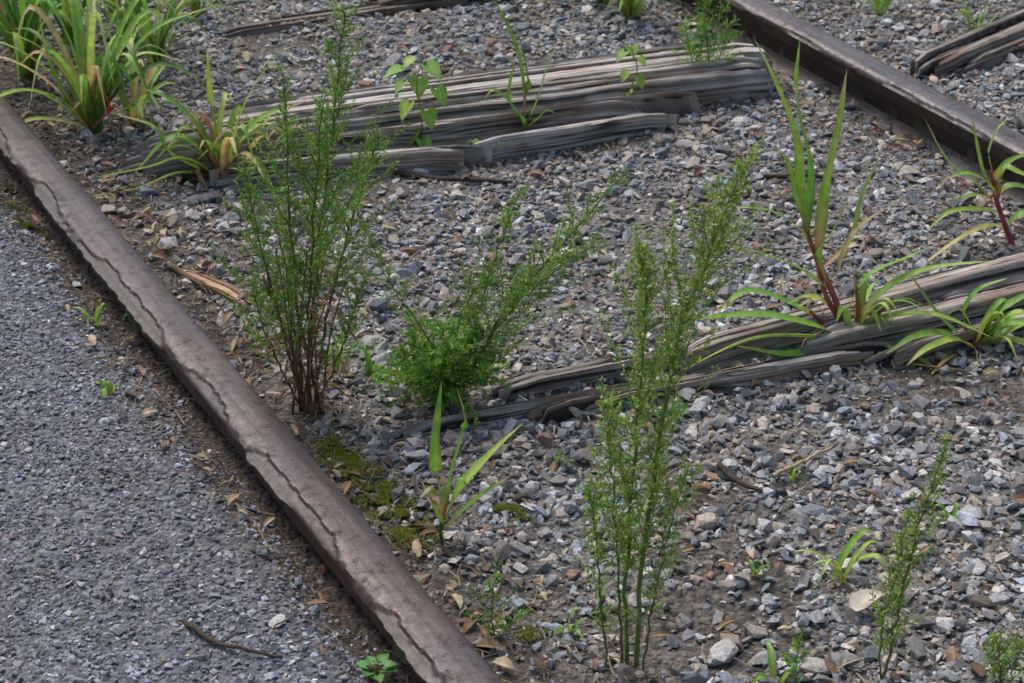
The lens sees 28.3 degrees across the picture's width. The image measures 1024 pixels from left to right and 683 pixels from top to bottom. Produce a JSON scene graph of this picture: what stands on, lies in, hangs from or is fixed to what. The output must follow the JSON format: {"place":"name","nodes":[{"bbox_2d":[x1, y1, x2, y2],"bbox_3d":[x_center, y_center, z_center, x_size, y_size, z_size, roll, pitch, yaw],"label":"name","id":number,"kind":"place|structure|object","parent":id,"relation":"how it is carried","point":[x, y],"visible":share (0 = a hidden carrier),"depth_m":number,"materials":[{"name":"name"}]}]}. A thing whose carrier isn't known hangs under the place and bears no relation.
{"place":"outdoors","nodes":[
{"label":"outdoors","id":0,"kind":"place"},
{"bbox_2d":[0,0,1023,682],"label":"ballast ground","id":1,"kind":"structure","parent":0,"point":[340,598],"depth_m":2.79,"materials":[{"name":"grey gravel"}]},
{"bbox_2d":[0,183,50,241],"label":"moss patch","id":2,"kind":"object","parent":1,"relation":"on","point":[26,225],"visible":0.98,"depth_m":3.42,"materials":[{"name":"green plant"}]},
{"bbox_2d":[75,302,104,325],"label":"grass tuft","id":3,"kind":"object","parent":1,"relation":"on","point":[97,318],"visible":0.98,"depth_m":3.08,"materials":[{"name":"green plant"}]},
{"bbox_2d":[0,0,248,134],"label":"tall grass clump","id":4,"kind":"object","parent":1,"relation":"on","point":[92,87],"visible":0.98,"depth_m":3.77,"materials":[{"name":"green plant"}]},
{"bbox_2d":[123,313,140,333],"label":"grass tuft","id":5,"kind":"object","parent":1,"relation":"on","point":[135,326],"visible":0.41,"depth_m":3.11,"materials":[{"name":"green plant"}]},
{"bbox_2d":[184,261,204,271],"bbox_3d":[-0.525,-0.105,3.307,0.172,0.040,0.016,22,36,34],"label":"wood splinter","id":6,"kind":"object","parent":1,"relation":"on","point":[191,265],"visible":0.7,"depth_m":3.30,"materials":[{"name":"brown wood"}]},
{"bbox_2d":[0,171,400,682],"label":"fine gravel paving","id":7,"kind":"structure","parent":1,"relation":"on","point":[88,550],"depth_m":2.58,"materials":[{"name":"grey gravel"}]},
{"bbox_2d":[97,378,120,397],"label":"grass tuft","id":8,"kind":"object","parent":7,"relation":"on","point":[104,384],"visible":1,"depth_m":2.88,"materials":[{"name":"green plant"}]},
{"bbox_2d":[95,44,305,195],"bbox_3d":[-0.539,-0.400,3.571,0.381,0.282,0.313,0,29,0],"label":"crabgrass clump","id":9,"kind":"object","parent":1,"relation":"on","point":[217,153],"visible":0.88,"depth_m":3.58,"materials":[{"name":"green plant"}]},
{"bbox_2d":[176,267,251,309],"bbox_3d":[-0.482,-0.074,3.254,0.201,0.054,0.027,23,36,35],"label":"wood splinter","id":10,"kind":"object","parent":1,"relation":"on","point":[218,288],"visible":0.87,"depth_m":3.23,"materials":[{"name":"brown wood"}]},
{"bbox_2d":[167,263,262,297],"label":"dead twig","id":11,"kind":"object","parent":1,"relation":"on","point":[177,269],"visible":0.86,"depth_m":3.27,"materials":[{"name":"brown wood"}]},
{"bbox_2d":[182,618,282,657],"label":"dead twig","id":12,"kind":"object","parent":1,"relation":"on","point":[195,628],"visible":1,"depth_m":2.38,"materials":[{"name":"brown wood"}]},
{"bbox_2d":[0,96,503,682],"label":"railway rail","id":13,"kind":"object","parent":1,"relation":"on","point":[424,636],"visible":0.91,"depth_m":2.73,"materials":[{"name":"metal"}]},
{"bbox_2d":[207,0,405,417],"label":"feathery ragweed","id":14,"kind":"object","parent":1,"relation":"on","point":[295,284],"visible":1,"depth_m":2.78,"materials":[{"name":"green plant"}]},
{"bbox_2d":[319,325,363,375],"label":"grass tuft","id":15,"kind":"object","parent":1,"relation":"on","point":[338,362],"visible":0.59,"depth_m":3.04,"materials":[{"name":"green plant"}]},
{"bbox_2d":[221,0,495,37],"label":"wooden sleeper","id":16,"kind":"object","parent":1,"relation":"on","point":[383,6],"visible":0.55,"depth_m":4.34,"materials":[{"name":"grey wood"}]},
{"bbox_2d":[347,345,376,379],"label":"grass tuft","id":17,"kind":"object","parent":1,"relation":"on","point":[368,365],"visible":0.79,"depth_m":3.03,"materials":[{"name":"green plant"}]},
{"bbox_2d":[355,653,397,682],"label":"clover seedling","id":18,"kind":"object","parent":1,"relation":"on","point":[369,661],"visible":1,"depth_m":2.38,"materials":[{"name":"green plant"}]},
{"bbox_2d":[307,431,446,550],"bbox_3d":[-0.176,0.196,2.735,0.115,0.016,0.343,-12,32,-21],"label":"moss patch","id":19,"kind":"object","parent":1,"relation":"on","point":[383,495],"visible":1,"depth_m":2.74,"materials":[{"name":"green plant"}]},
{"bbox_2d":[106,43,774,187],"bbox_3d":[-0.083,-0.401,3.808,1.348,0.119,0.291,-10,31,-17],"label":"wooden sleeper","id":20,"kind":"object","parent":1,"relation":"on","point":[586,101],"visible":0.77,"depth_m":3.79,"materials":[{"name":"grey wood"}]},
{"bbox_2d":[384,55,446,147],"bbox_3d":[-0.175,-0.428,3.694,0.114,0.194,0.061,0,29,0],"label":"heart leaf vine","id":21,"kind":"object","parent":20,"relation":"on","point":[419,88],"visible":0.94,"depth_m":3.69,"materials":[{"name":"green plant"}]},
{"bbox_2d":[466,139,500,147],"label":"grass tuft","id":22,"kind":"object","parent":20,"relation":"on","point":[473,142],"visible":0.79,"depth_m":3.71,"materials":[{"name":"green plant"}]},
{"bbox_2d":[616,43,645,95],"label":"heart leaf vine","id":23,"kind":"object","parent":20,"relation":"on","point":[632,50],"visible":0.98,"depth_m":3.82,"materials":[{"name":"green plant"}]},
{"bbox_2d":[669,0,743,64],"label":"feathery ragweed","id":24,"kind":"object","parent":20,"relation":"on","point":[700,25],"visible":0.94,"depth_m":3.92,"materials":[{"name":"green plant"}]},
{"bbox_2d":[393,170,512,183],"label":"dead twig","id":25,"kind":"object","parent":1,"relation":"on","point":[404,173],"visible":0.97,"depth_m":3.63,"materials":[{"name":"brown wood"}]},
{"bbox_2d":[440,545,482,574],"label":"dead twig","id":26,"kind":"object","parent":1,"relation":"on","point":[446,552],"visible":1,"depth_m":2.58,"materials":[{"name":"brown wood"}]},
{"bbox_2d":[419,381,522,544],"bbox_3d":[-0.051,0.166,2.565,0.132,0.249,0.070,0,29,0],"label":"grass sprig","id":27,"kind":"object","parent":1,"relation":"on","point":[435,462],"depth_m":2.57,"materials":[{"name":"green plant"}]},
{"bbox_2d":[359,164,629,424],"bbox_3d":[-0.027,-0.056,2.857,0.381,0.395,0.187,0,29,0],"label":"feathery ragweed","id":28,"kind":"object","parent":1,"relation":"on","point":[459,369],"visible":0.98,"depth_m":2.87,"materials":[{"name":"green plant"}]},
{"bbox_2d":[460,559,531,639],"bbox_3d":[-0.018,0.314,2.425,0.089,0.128,0.047,0,29,0],"label":"weed seedling","id":29,"kind":"object","parent":1,"relation":"on","point":[491,590],"visible":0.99,"depth_m":2.43,"materials":[{"name":"green plant"}]},
{"bbox_2d":[487,207,513,230],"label":"grass tuft","id":30,"kind":"object","parent":1,"relation":"on","point":[507,214],"visible":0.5,"depth_m":3.42,"materials":[{"name":"green plant"}]},
{"bbox_2d":[0,0,1023,682],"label":"dry plant litter","id":31,"kind":"object","parent":1,"relation":"on","point":[458,598],"visible":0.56,"depth_m":3.01,"materials":[{"name":"brown plant"}]},
{"bbox_2d":[482,490,551,641],"bbox_3d":[0.015,0.280,2.582,0.071,0.011,0.338,-4,29,-7],"label":"moss patch","id":32,"kind":"object","parent":1,"relation":"on","point":[528,633],"visible":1,"depth_m":2.67,"materials":[{"name":"green plant"}]},
{"bbox_2d":[485,0,553,130],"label":"grass sprig","id":33,"kind":"object","parent":1,"relation":"on","point":[526,87],"depth_m":3.73,"materials":[{"name":"green plant"}]},
{"bbox_2d":[554,450,574,465],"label":"grass tuft","id":34,"kind":"object","parent":1,"relation":"on","point":[557,458],"visible":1,"depth_m":2.79,"materials":[{"name":"green plant"}]},
{"bbox_2d":[555,607,586,641],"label":"grass tuft","id":35,"kind":"object","parent":1,"relation":"on","point":[559,628],"visible":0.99,"depth_m":2.44,"materials":[{"name":"green plant"}]},
{"bbox_2d":[596,0,660,19],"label":"grass clump","id":36,"kind":"object","parent":1,"relation":"on","point":[630,8],"visible":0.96,"depth_m":4.33,"materials":[{"name":"green plant"}]},
{"bbox_2d":[570,133,773,670],"bbox_3d":[0.175,0.103,2.243,0.193,0.689,0.133,-19,34,-30],"label":"horseweed","id":37,"kind":"object","parent":1,"relation":"on","point":[643,270],"visible":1,"depth_m":2.21,"materials":[{"name":"green plant"}]},
{"bbox_2d":[668,403,689,417],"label":"grass tuft","id":38,"kind":"object","parent":1,"relation":"on","point":[686,409],"visible":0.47,"depth_m":2.90,"materials":[{"name":"green plant"}]},
{"bbox_2d":[660,464,708,483],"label":"dead twig","id":39,"kind":"object","parent":1,"relation":"on","point":[671,471],"visible":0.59,"depth_m":2.76,"materials":[{"name":"brown wood"}]},
{"bbox_2d":[381,252,1023,444],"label":"wooden sleeper","id":40,"kind":"object","parent":1,"relation":"on","point":[844,345],"visible":0.7,"depth_m":3.03,"materials":[{"name":"grey wood"}]},
{"bbox_2d":[716,462,762,492],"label":"dead twig","id":41,"kind":"object","parent":1,"relation":"on","point":[723,468],"visible":1,"depth_m":2.73,"materials":[{"name":"brown wood"}]},
{"bbox_2d":[749,559,772,577],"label":"grass tuft","id":42,"kind":"object","parent":1,"relation":"on","point":[754,573],"visible":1,"depth_m":2.56,"materials":[{"name":"green plant"}]},
{"bbox_2d":[751,627,812,682],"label":"weed seedling","id":43,"kind":"object","parent":1,"relation":"on","point":[772,668],"visible":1,"depth_m":2.35,"materials":[{"name":"green plant"}]},
{"bbox_2d":[789,464,804,482],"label":"grass tuft","id":44,"kind":"object","parent":1,"relation":"on","point":[792,477],"visible":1,"depth_m":2.75,"materials":[{"name":"green plant"}]},
{"bbox_2d":[765,173,833,180],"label":"dead twig","id":45,"kind":"object","parent":1,"relation":"on","point":[784,176],"visible":0.52,"depth_m":3.62,"materials":[{"name":"brown wood"}]},
{"bbox_2d":[771,447,832,478],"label":"dead twig","id":46,"kind":"object","parent":1,"relation":"on","point":[788,468],"visible":1,"depth_m":2.76,"materials":[{"name":"beige wood"}]},
{"bbox_2d":[683,40,989,370],"bbox_3d":[0.466,-0.189,2.987,0.479,0.586,0.238,-4,29,-6],"label":"crabgrass clump","id":47,"kind":"object","parent":1,"relation":"on","point":[804,196],"visible":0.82,"depth_m":3.02,"materials":[{"name":"green plant"}]},
{"bbox_2d":[797,528,890,584],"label":"grass sprig","id":48,"kind":"object","parent":1,"relation":"on","point":[843,555],"depth_m":2.55,"materials":[{"name":"green plant"}]},
{"bbox_2d":[679,0,1023,202],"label":"railway rail","id":49,"kind":"object","parent":1,"relation":"on","point":[898,99],"visible":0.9,"depth_m":3.89,"materials":[{"name":"metal"}]},
{"bbox_2d":[849,589,885,610],"bbox_3d":[0.439,0.315,2.490,0.053,0.016,0.033,-16,33,-26],"label":"flat stone","id":50,"kind":"object","parent":1,"relation":"on","point":[858,600],"visible":0.83,"depth_m":2.49,"materials":[{"name":"beige stone"}]},
{"bbox_2d":[859,0,902,16],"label":"grass tuft","id":51,"kind":"object","parent":1,"relation":"on","point":[877,6],"visible":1,"depth_m":4.35,"materials":[{"name":"green plant"}]},
{"bbox_2d":[868,432,954,679],"bbox_3d":[0.451,0.259,2.307,0.078,0.364,0.053,0,29,0],"label":"horseweed","id":52,"kind":"object","parent":1,"relation":"on","point":[896,606],"visible":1,"depth_m":2.30,"materials":[{"name":"green plant"}]},
{"bbox_2d":[935,502,958,520],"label":"grass tuft","id":53,"kind":"object","parent":1,"relation":"on","point":[955,508],"visible":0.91,"depth_m":2.67,"materials":[{"name":"green plant"}]},
{"bbox_2d":[886,270,1023,373],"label":"crabgrass clump","id":54,"kind":"object","parent":1,"relation":"on","point":[998,307],"visible":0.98,"depth_m":3.05,"materials":[{"name":"green plant"}]},
{"bbox_2d":[909,8,1023,79],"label":"wooden sleeper","id":55,"kind":"object","parent":1,"relation":"on","point":[993,43],"visible":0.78,"depth_m":4.12,"materials":[{"name":"grey wood"}]},
{"bbox_2d":[927,117,1023,260],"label":"crabgrass clump","id":56,"kind":"object","parent":1,"relation":"on","point":[998,190],"visible":0.99,"depth_m":3.33,"materials":[{"name":"green plant"}]},
{"bbox_2d":[949,0,1002,30],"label":"grass tuft","id":57,"kind":"object","parent":1,"relation":"on","point":[972,19],"visible":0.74,"depth_m":4.25,"materials":[{"name":"green plant"}]},
{"bbox_2d":[981,629,1023,682],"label":"horseweed","id":58,"kind":"object","parent":1,"relation":"on","point":[1000,663],"visible":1,"depth_m":2.35,"materials":[{"name":"green plant"}]}
]}

